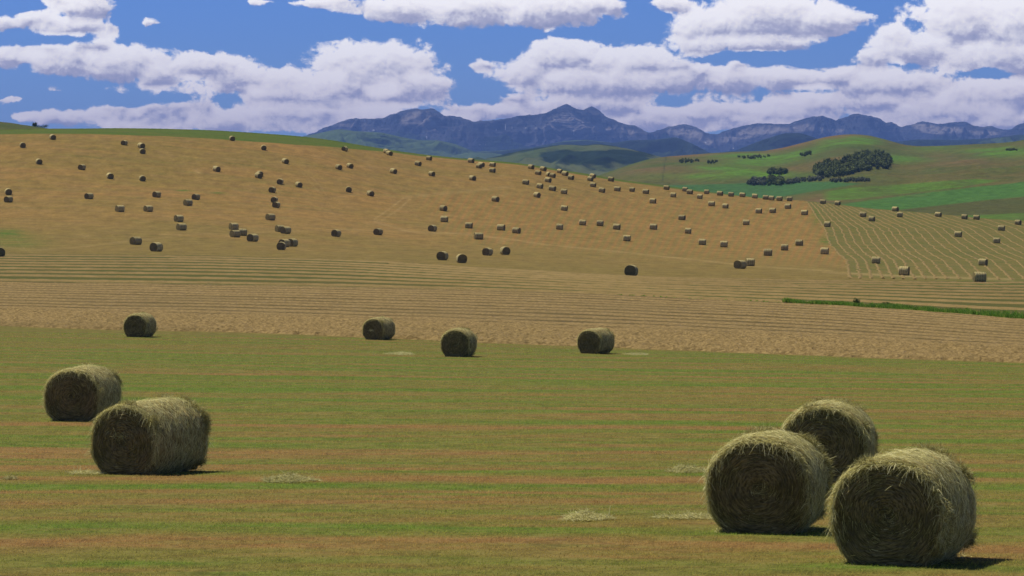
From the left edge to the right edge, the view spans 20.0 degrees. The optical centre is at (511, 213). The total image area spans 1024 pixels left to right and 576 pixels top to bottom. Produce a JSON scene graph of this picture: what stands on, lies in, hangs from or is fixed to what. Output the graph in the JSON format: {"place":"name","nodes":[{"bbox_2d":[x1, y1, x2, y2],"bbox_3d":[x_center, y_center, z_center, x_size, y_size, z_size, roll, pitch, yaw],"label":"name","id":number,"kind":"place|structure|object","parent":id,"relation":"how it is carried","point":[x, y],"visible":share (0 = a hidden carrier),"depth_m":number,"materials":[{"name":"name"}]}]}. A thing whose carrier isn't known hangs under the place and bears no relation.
{"place":"outdoors","nodes":[
{"label":"outdoors","id":0,"kind":"place"},
{"bbox_2d":[0,122,47,129],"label":"hill","id":1,"kind":"structure","parent":0,"point":[5,125],"depth_m":1323.66,"materials":[{"name":"green plant"}]},
{"bbox_2d":[0,128,1023,575],"bbox_3d":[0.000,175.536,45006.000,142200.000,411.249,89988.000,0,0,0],"label":"ground","id":2,"kind":"structure","parent":0,"point":[50,210],"depth_m":148.32,"materials":[{"name":"plant"}]},
{"bbox_2d":[4,196,12,201],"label":"hay bale","id":3,"kind":"object","parent":2,"relation":"on","point":[8,198],"visible":1,"depth_m":762.40},
{"bbox_2d":[0,474,18,479],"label":"loose hay","id":4,"kind":"object","parent":2,"relation":"on","point":[9,477],"visible":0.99,"depth_m":61.40,"materials":[{"name":"plant"}]},
{"bbox_2d":[78,164,85,169],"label":"hay bale","id":5,"kind":"object","parent":2,"relation":"on","point":[81,166],"visible":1,"depth_m":865.16},
{"bbox_2d":[38,362,126,421],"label":"hay bale","id":6,"kind":"object","parent":2,"relation":"on","point":[85,392],"visible":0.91,"depth_m":92.33,"materials":[{"name":"plant"}]},
{"bbox_2d":[65,465,106,474],"bbox_3d":[-9.252,5.678,63.759,1.216,0.321,0.926,0,0,0],"label":"loose hay","id":7,"kind":"object","parent":2,"relation":"on","point":[76,472],"visible":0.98,"depth_m":63.63,"materials":[{"name":"plant"}]},
{"bbox_2d":[84,193,93,198],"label":"hay bale","id":8,"kind":"object","parent":2,"relation":"on","point":[88,195],"visible":1,"depth_m":780.75},
{"bbox_2d":[115,205,124,211],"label":"hay bale","id":9,"kind":"object","parent":2,"relation":"on","point":[119,208],"visible":1,"depth_m":739.78},
{"bbox_2d":[129,237,141,244],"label":"hay bale","id":10,"kind":"object","parent":2,"relation":"on","point":[135,240],"visible":1,"depth_m":583.46},
{"bbox_2d":[123,312,157,336],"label":"hay bale","id":11,"kind":"object","parent":2,"relation":"on","point":[142,324],"visible":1,"depth_m":185.27,"materials":[{"name":"plant"}]},
{"bbox_2d":[143,205,152,211],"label":"hay bale","id":12,"kind":"object","parent":2,"relation":"on","point":[147,208],"visible":1,"depth_m":744.69},
{"bbox_2d":[83,392,213,474],"bbox_3d":[-8.018,4.921,64.502,2.131,2.020,2.708,0,0,25],"label":"hay bale","id":13,"kind":"object","parent":2,"relation":"on","point":[165,434],"visible":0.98,"depth_m":63.65,"materials":[{"name":"plant"}]},
{"bbox_2d":[150,242,162,251],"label":"hay bale","id":14,"kind":"object","parent":2,"relation":"on","point":[156,246],"visible":1,"depth_m":540.07},
{"bbox_2d":[152,191,160,196],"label":"hay bale","id":15,"kind":"object","parent":2,"relation":"on","point":[156,193],"visible":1,"depth_m":798.64},
{"bbox_2d":[174,215,183,221],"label":"hay bale","id":16,"kind":"object","parent":2,"relation":"on","point":[178,218],"visible":1,"depth_m":711.32},
{"bbox_2d":[176,223,186,229],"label":"hay bale","id":17,"kind":"object","parent":2,"relation":"on","point":[181,226],"visible":1,"depth_m":670.12},
{"bbox_2d":[183,199,192,205],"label":"hay bale","id":18,"kind":"object","parent":2,"relation":"on","point":[187,202],"visible":1,"depth_m":776.71},
{"bbox_2d":[192,194,199,199],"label":"hay bale","id":19,"kind":"object","parent":2,"relation":"on","point":[195,196],"visible":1,"depth_m":800.00},
{"bbox_2d":[229,223,238,229],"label":"hay bale","id":20,"kind":"object","parent":2,"relation":"on","point":[233,226],"visible":1,"depth_m":685.11},
{"bbox_2d":[229,230,240,236],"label":"hay bale","id":21,"kind":"object","parent":2,"relation":"on","point":[234,233],"visible":1,"depth_m":647.81},
{"bbox_2d":[238,229,246,235],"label":"hay bale","id":22,"kind":"object","parent":2,"relation":"on","point":[243,232],"visible":0.77,"depth_m":657.65},
{"bbox_2d":[247,234,258,241],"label":"hay bale","id":23,"kind":"object","parent":2,"relation":"on","point":[253,237],"visible":1,"depth_m":629.89},
{"bbox_2d":[265,214,275,219],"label":"hay bale","id":24,"kind":"object","parent":2,"relation":"on","point":[270,216],"visible":1,"depth_m":739.00},
{"bbox_2d":[272,202,279,207],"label":"hay bale","id":25,"kind":"object","parent":2,"relation":"on","point":[275,204],"visible":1,"depth_m":796.22},
{"bbox_2d":[275,225,284,231],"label":"hay bale","id":26,"kind":"object","parent":2,"relation":"on","point":[277,228],"visible":0.75,"depth_m":685.49},
{"bbox_2d":[276,242,285,249],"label":"hay bale","id":27,"kind":"object","parent":2,"relation":"on","point":[281,246],"visible":1,"depth_m":574.05},
{"bbox_2d":[278,239,290,246],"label":"hay bale","id":28,"kind":"object","parent":2,"relation":"on","point":[287,242],"visible":0.64,"depth_m":598.61},
{"bbox_2d":[280,227,290,233],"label":"hay bale","id":29,"kind":"object","parent":2,"relation":"on","point":[285,230],"visible":1,"depth_m":678.63},
{"bbox_2d":[259,470,321,482],"bbox_3d":[-4.748,5.505,60.258,1.521,0.448,1.723,0,0,31],"label":"loose hay","id":30,"kind":"object","parent":2,"relation":"on","point":[290,477],"visible":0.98,"depth_m":60.03,"materials":[{"name":"plant"}]},
{"bbox_2d":[288,238,297,246],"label":"hay bale","id":31,"kind":"object","parent":2,"relation":"on","point":[294,242],"visible":0.84,"depth_m":605.41},
{"bbox_2d":[331,230,340,236],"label":"hay bale","id":32,"kind":"object","parent":2,"relation":"on","point":[335,233],"visible":1,"depth_m":679.74},
{"bbox_2d":[373,228,382,234],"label":"hay bale","id":33,"kind":"object","parent":2,"relation":"on","point":[377,231],"visible":1,"depth_m":704.18},
{"bbox_2d":[361,316,395,339],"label":"hay bale","id":34,"kind":"object","parent":2,"relation":"on","point":[379,328],"visible":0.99,"depth_m":187.59,"materials":[{"name":"plant"}]},
{"bbox_2d":[384,350,414,354],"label":"loose hay","id":35,"kind":"object","parent":2,"relation":"on","point":[401,352],"visible":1,"depth_m":164.75,"materials":[{"name":"plant"}]},
{"bbox_2d":[428,225,436,231],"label":"hay bale","id":36,"kind":"object","parent":2,"relation":"on","point":[432,228],"visible":1,"depth_m":749.57},
{"bbox_2d":[436,251,448,259],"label":"hay bale","id":37,"kind":"object","parent":2,"relation":"on","point":[442,255],"visible":1,"depth_m":529.88},
{"bbox_2d":[439,205,446,210],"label":"hay bale","id":38,"kind":"object","parent":2,"relation":"on","point":[442,207],"visible":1,"depth_m":860.65},
{"bbox_2d":[440,216,447,221],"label":"hay bale","id":39,"kind":"object","parent":2,"relation":"on","point":[443,218],"visible":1,"depth_m":810.66},
{"bbox_2d":[439,326,478,356],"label":"hay bale","id":40,"kind":"object","parent":2,"relation":"on","point":[459,342],"visible":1,"depth_m":162.50,"materials":[{"name":"plant"}]},
{"bbox_2d":[456,254,466,262],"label":"hay bale","id":41,"kind":"object","parent":2,"relation":"on","point":[461,258],"visible":0.95,"depth_m":506.22},
{"bbox_2d":[465,222,472,227],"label":"hay bale","id":42,"kind":"object","parent":2,"relation":"on","point":[468,224],"visible":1,"depth_m":781.22},
{"bbox_2d":[0,279,944,309],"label":"windrow","id":43,"kind":"object","parent":2,"relation":"on","point":[433,287],"visible":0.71,"depth_m":328.81,"materials":[{"name":"plant"}]},
{"bbox_2d":[474,233,482,239],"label":"hay bale","id":44,"kind":"object","parent":2,"relation":"on","point":[479,236],"visible":1,"depth_m":715.38},
{"bbox_2d":[482,248,492,255],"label":"hay bale","id":45,"kind":"object","parent":2,"relation":"on","point":[487,251],"visible":1,"depth_m":593.24},
{"bbox_2d":[491,196,499,201],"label":"hay bale","id":46,"kind":"object","parent":2,"relation":"on","point":[495,198],"visible":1,"depth_m":917.24},
{"bbox_2d":[497,224,504,230],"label":"hay bale","id":47,"kind":"object","parent":2,"relation":"on","point":[501,227],"visible":1,"depth_m":779.02},
{"bbox_2d":[500,247,509,254],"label":"hay bale","id":48,"kind":"object","parent":2,"relation":"on","point":[504,250],"visible":1,"depth_m":604.91},
{"bbox_2d":[0,332,1023,575],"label":"mown grass","id":49,"kind":"structure","parent":2,"relation":"on","point":[412,503],"depth_m":60.01,"materials":[{"name":"plant"}]},
{"bbox_2d":[558,506,618,521],"bbox_3d":[1.253,4.990,47.888,1.058,0.377,1.389,0,0,0],"label":"loose hay","id":50,"kind":"object","parent":49,"relation":"on","point":[585,515],"visible":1,"depth_m":47.65,"materials":[{"name":"plant"}]},
{"bbox_2d":[0,281,1023,362],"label":"cut hay","id":51,"kind":"object","parent":2,"relation":"on","point":[567,318],"visible":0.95,"depth_m":234.60},
{"bbox_2d":[0,274,1023,309],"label":"windrow","id":52,"kind":"object","parent":2,"relation":"on","point":[649,292],"visible":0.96,"depth_m":340.17,"materials":[{"name":"plant"}]},
{"bbox_2d":[0,267,1023,299],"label":"windrow","id":53,"kind":"object","parent":2,"relation":"on","point":[728,289],"visible":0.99,"depth_m":369.77,"materials":[{"name":"plant"}]},
{"bbox_2d":[0,264,1023,295],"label":"windrow","id":54,"kind":"object","parent":2,"relation":"on","point":[663,285],"visible":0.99,"depth_m":384.13,"materials":[{"name":"plant"}]},
{"bbox_2d":[0,261,1023,292],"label":"windrow","id":55,"kind":"object","parent":2,"relation":"on","point":[602,280],"visible":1,"depth_m":399.83,"materials":[{"name":"plant"}]},
{"bbox_2d":[0,259,1023,289],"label":"windrow","id":56,"kind":"object","parent":2,"relation":"on","point":[849,285],"visible":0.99,"depth_m":418.82,"materials":[{"name":"plant"}]},
{"bbox_2d":[0,256,1023,286],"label":"windrow","id":57,"kind":"object","parent":2,"relation":"on","point":[196,258],"visible":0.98,"depth_m":440.04,"materials":[{"name":"plant"}]},
{"bbox_2d":[0,270,1023,303],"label":"windrow","id":58,"kind":"object","parent":2,"relation":"on","point":[600,287],"visible":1,"depth_m":356.08,"materials":[{"name":"plant"}]},
{"bbox_2d":[5,254,1023,283],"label":"windrow","id":59,"kind":"object","parent":2,"relation":"on","point":[391,262],"visible":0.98,"depth_m":459.38,"materials":[{"name":"plant"}]},
{"bbox_2d":[512,227,520,233],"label":"hay bale","id":60,"kind":"object","parent":2,"relation":"on","point":[517,230],"visible":1,"depth_m":765.97},
{"bbox_2d":[576,327,616,353],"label":"hay bale","id":61,"kind":"object","parent":2,"relation":"on","point":[599,340],"visible":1,"depth_m":170.93,"materials":[{"name":"plant"}]},
{"bbox_2d":[623,235,630,240],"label":"hay bale","id":62,"kind":"object","parent":2,"relation":"on","point":[626,237],"visible":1,"depth_m":763.40},
{"bbox_2d":[624,265,637,275],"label":"hay bale","id":63,"kind":"object","parent":2,"relation":"on","point":[631,270],"visible":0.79,"depth_m":435.47},
{"bbox_2d":[624,352,647,354],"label":"loose hay","id":64,"kind":"object","parent":2,"relation":"on","point":[630,353],"visible":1,"depth_m":170.37,"materials":[{"name":"plant"}]},
{"bbox_2d":[649,508,712,519],"bbox_3d":[3.020,5.018,48.163,1.187,0.333,1.162,0,0,41],"label":"loose hay","id":65,"kind":"object","parent":2,"relation":"on","point":[687,516],"visible":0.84,"depth_m":47.93,"materials":[{"name":"plant"}]},
{"bbox_2d":[663,461,707,472],"bbox_3d":[3.887,5.696,64.580,1.208,0.399,2.026,0,0,0],"label":"loose hay","id":66,"kind":"object","parent":2,"relation":"on","point":[683,468],"visible":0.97,"depth_m":64.22,"materials":[{"name":"plant"}]},
{"bbox_2d":[720,241,727,246],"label":"hay bale","id":67,"kind":"object","parent":2,"relation":"on","point":[723,243],"visible":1,"depth_m":752.12},
{"bbox_2d":[734,260,746,268],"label":"hay bale","id":68,"kind":"object","parent":2,"relation":"on","point":[740,264],"visible":1,"depth_m":565.00},
{"bbox_2d":[745,258,754,265],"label":"hay bale","id":69,"kind":"object","parent":2,"relation":"on","point":[750,261],"visible":0.9,"depth_m":588.58},
{"bbox_2d":[699,420,836,534],"bbox_3d":[4.017,4.208,45.510,2.026,1.868,1.958,0,0,16],"label":"hay bale","id":70,"kind":"object","parent":2,"relation":"on","point":[761,480],"visible":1,"depth_m":44.88,"materials":[{"name":"plant"}]},
{"bbox_2d":[764,249,771,255],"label":"hay bale","id":71,"kind":"object","parent":2,"relation":"on","point":[767,252],"visible":1,"depth_m":693.02},
{"bbox_2d":[781,244,787,250],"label":"hay bale","id":72,"kind":"object","parent":2,"relation":"on","point":[784,247],"visible":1,"depth_m":743.06},
{"bbox_2d":[795,240,802,245],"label":"hay bale","id":73,"kind":"object","parent":2,"relation":"on","point":[798,242],"visible":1,"depth_m":782.20},
{"bbox_2d":[820,247,828,253],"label":"hay bale","id":74,"kind":"object","parent":2,"relation":"on","point":[824,250],"visible":1,"depth_m":726.35},
{"bbox_2d":[806,202,852,277],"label":"windrow","id":75,"kind":"object","parent":2,"relation":"on","point":[848,271],"visible":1,"depth_m":773.01,"materials":[{"name":"plant"}]},
{"bbox_2d":[780,392,881,482],"bbox_3d":[6.599,4.741,60.325,2.169,1.986,2.203,0,0,12],"label":"hay bale","id":76,"kind":"object","parent":2,"relation":"on","point":[844,431],"visible":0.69,"depth_m":59.50,"materials":[{"name":"plant"}]},
{"bbox_2d":[811,202,861,277],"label":"windrow","id":77,"kind":"object","parent":2,"relation":"on","point":[858,267],"visible":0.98,"depth_m":761.18,"materials":[{"name":"plant"}]},
{"bbox_2d":[814,202,872,277],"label":"windrow","id":78,"kind":"object","parent":2,"relation":"on","point":[870,275],"visible":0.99,"depth_m":772.03,"materials":[{"name":"plant"}]},
{"bbox_2d":[819,203,884,277],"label":"windrow","id":79,"kind":"object","parent":2,"relation":"on","point":[880,272],"visible":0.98,"depth_m":794.35,"materials":[{"name":"plant"}]},
{"bbox_2d":[824,204,893,277],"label":"windrow","id":80,"kind":"object","parent":2,"relation":"on","point":[888,268],"visible":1,"depth_m":772.83,"materials":[{"name":"plant"}]},
{"bbox_2d":[828,203,905,278],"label":"windrow","id":81,"kind":"object","parent":2,"relation":"on","point":[897,268],"visible":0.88,"depth_m":809.73,"materials":[{"name":"plant"}]},
{"bbox_2d":[835,205,916,278],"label":"windrow","id":82,"kind":"object","parent":2,"relation":"on","point":[912,275],"visible":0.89,"depth_m":785.82,"materials":[{"name":"plant"}]},
{"bbox_2d":[872,257,879,263],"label":"hay bale","id":83,"kind":"object","parent":2,"relation":"on","point":[876,260],"visible":1,"depth_m":665.25},
{"bbox_2d":[839,205,926,278],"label":"windrow","id":84,"kind":"object","parent":2,"relation":"on","point":[919,270],"visible":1,"depth_m":784.42,"materials":[{"name":"plant"}]},
{"bbox_2d":[846,206,937,278],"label":"windrow","id":85,"kind":"object","parent":2,"relation":"on","point":[927,267],"visible":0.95,"depth_m":768.21,"materials":[{"name":"plant"}]},
{"bbox_2d":[850,206,947,278],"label":"windrow","id":86,"kind":"object","parent":2,"relation":"on","point":[945,276],"visible":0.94,"depth_m":776.23,"materials":[{"name":"plant"}]},
{"bbox_2d":[822,440,983,566],"bbox_3d":[5.492,4.106,40.556,1.985,1.813,2.129,0,0,24],"label":"hay bale","id":87,"kind":"object","parent":2,"relation":"on","point":[913,507],"visible":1,"depth_m":39.86,"materials":[{"name":"plant"}]},
{"bbox_2d":[782,297,1023,318],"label":"weeds","id":88,"kind":"object","parent":2,"relation":"on","point":[983,312],"visible":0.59,"depth_m":279.04,"materials":[{"name":"plant"}]},
{"bbox_2d":[898,266,909,274],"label":"hay bale","id":89,"kind":"object","parent":2,"relation":"on","point":[903,270],"visible":0.95,"depth_m":539.17},
{"bbox_2d":[861,208,960,278],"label":"windrow","id":90,"kind":"object","parent":2,"relation":"on","point":[953,271],"visible":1,"depth_m":776.09,"materials":[{"name":"plant"}]},
{"bbox_2d":[871,209,971,278],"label":"windrow","id":91,"kind":"object","parent":2,"relation":"on","point":[968,273],"visible":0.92,"depth_m":773.50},
{"bbox_2d":[881,210,979,271],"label":"windrow","id":92,"kind":"object","parent":2,"relation":"on","point":[971,264],"visible":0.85,"depth_m":809.95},
{"bbox_2d":[891,211,1000,279],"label":"windrow","id":93,"kind":"object","parent":2,"relation":"on","point":[994,274],"visible":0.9,"depth_m":799.54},
{"bbox_2d":[898,211,1013,279],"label":"windrow","id":94,"kind":"object","parent":2,"relation":"on","point":[1008,276],"visible":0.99,"depth_m":784.88,"materials":[{"name":"plant"}]},
{"bbox_2d":[954,231,961,236],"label":"hay bale","id":95,"kind":"object","parent":2,"relation":"on","point":[957,233],"visible":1,"depth_m":867.14},
{"bbox_2d":[908,212,1023,278],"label":"windrow","id":96,"kind":"object","parent":2,"relation":"on","point":[1006,262],"visible":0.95,"depth_m":778.27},
{"bbox_2d":[919,213,1023,266],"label":"windrow","id":97,"kind":"object","parent":2,"relation":"on","point":[979,241],"visible":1,"depth_m":838.79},
{"bbox_2d":[926,213,1023,258],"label":"windrow","id":98,"kind":"object","parent":2,"relation":"on","point":[983,237],"visible":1,"depth_m":864.82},
{"bbox_2d":[972,272,986,281],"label":"hay bale","id":99,"kind":"object","parent":2,"relation":"on","point":[979,276],"visible":0.99,"depth_m":475.15},
{"bbox_2d":[978,259,987,265],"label":"hay bale","id":100,"kind":"object","parent":2,"relation":"on","point":[983,262],"visible":1,"depth_m":683.42},
{"bbox_2d":[942,216,1023,253],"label":"windrow","id":101,"kind":"object","parent":2,"relation":"on","point":[986,233],"visible":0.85,"depth_m":896.00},
{"bbox_2d":[953,216,1022,246],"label":"windrow","id":102,"kind":"object","parent":2,"relation":"on","point":[992,229],"visible":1,"depth_m":911.81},
{"bbox_2d":[0,0,1023,136],"label":"sky","id":103,"kind":"structure","parent":0,"point":[302,68],"materials":[{"name":"blue"}]},
{"bbox_2d":[464,144,659,174],"bbox_3d":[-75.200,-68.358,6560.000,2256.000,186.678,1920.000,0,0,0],"label":"foothill","id":104,"kind":"structure","parent":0,"point":[598,159],"depth_m":6422.87,"materials":[{"name":"green plant"}]},
{"bbox_2d":[303,104,1023,152],"bbox_3d":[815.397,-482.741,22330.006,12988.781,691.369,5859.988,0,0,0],"label":"mountains","id":105,"kind":"structure","parent":0,"point":[565,122],"depth_m":21724.67,"materials":[{"name":"stone"}]},
{"bbox_2d":[304,129,1023,158],"bbox_3d":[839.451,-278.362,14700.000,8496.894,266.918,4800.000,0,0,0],"label":"wooded ridge","id":106,"kind":"structure","parent":0,"point":[667,147],"depth_m":13457.79,"materials":[{"name":"green plant"}]},
{"bbox_2d":[597,134,1023,220],"bbox_3d":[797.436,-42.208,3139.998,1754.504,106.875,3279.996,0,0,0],"label":"green hills","id":107,"kind":"structure","parent":0,"point":[982,180],"depth_m":2434.03,"materials":[{"name":"plant"}]},
{"bbox_2d":[679,157,698,162],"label":"grove","id":108,"kind":"object","parent":107,"relation":"on","point":[687,160],"visible":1,"depth_m":3016.58,"materials":[{"name":"green plant"}]},
{"bbox_2d":[737,154,769,158],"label":"grove","id":109,"kind":"object","parent":107,"relation":"on","point":[753,156],"visible":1,"depth_m":3136.50,"materials":[{"name":"green plant"}]},
{"bbox_2d":[746,175,766,185],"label":"grove","id":110,"kind":"object","parent":107,"relation":"on","point":[754,180],"visible":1,"depth_m":2405.92,"materials":[{"name":"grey plant"}]},
{"bbox_2d":[766,173,784,185],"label":"grove","id":111,"kind":"object","parent":107,"relation":"on","point":[773,179],"visible":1,"depth_m":2424.10,"materials":[{"name":"green plant"}]},
{"bbox_2d":[766,166,787,174],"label":"grove","id":112,"kind":"object","parent":107,"relation":"on","point":[777,171],"visible":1,"depth_m":2537.57,"materials":[{"name":"green plant"}]},
{"bbox_2d":[784,175,824,184],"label":"grove","id":113,"kind":"object","parent":107,"relation":"on","point":[796,179],"visible":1,"depth_m":2330.09,"materials":[{"name":"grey plant"}]},
{"bbox_2d":[799,150,811,155],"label":"grove","id":114,"kind":"object","parent":107,"relation":"on","point":[806,153],"visible":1,"depth_m":2985.80,"materials":[{"name":"green plant"}]},
{"bbox_2d":[829,176,869,182],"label":"grove","id":115,"kind":"object","parent":107,"relation":"on","point":[847,179],"visible":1,"depth_m":2045.48,"materials":[{"name":"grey plant"}]},
{"bbox_2d":[811,157,890,178],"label":"grove","id":116,"kind":"object","parent":107,"relation":"on","point":[829,167],"visible":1,"depth_m":2456.13,"materials":[{"name":"green plant"}]},
{"bbox_2d":[842,149,893,162],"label":"grove","id":117,"kind":"object","parent":107,"relation":"on","point":[867,155],"visible":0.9,"depth_m":2534.14,"materials":[{"name":"green plant"}]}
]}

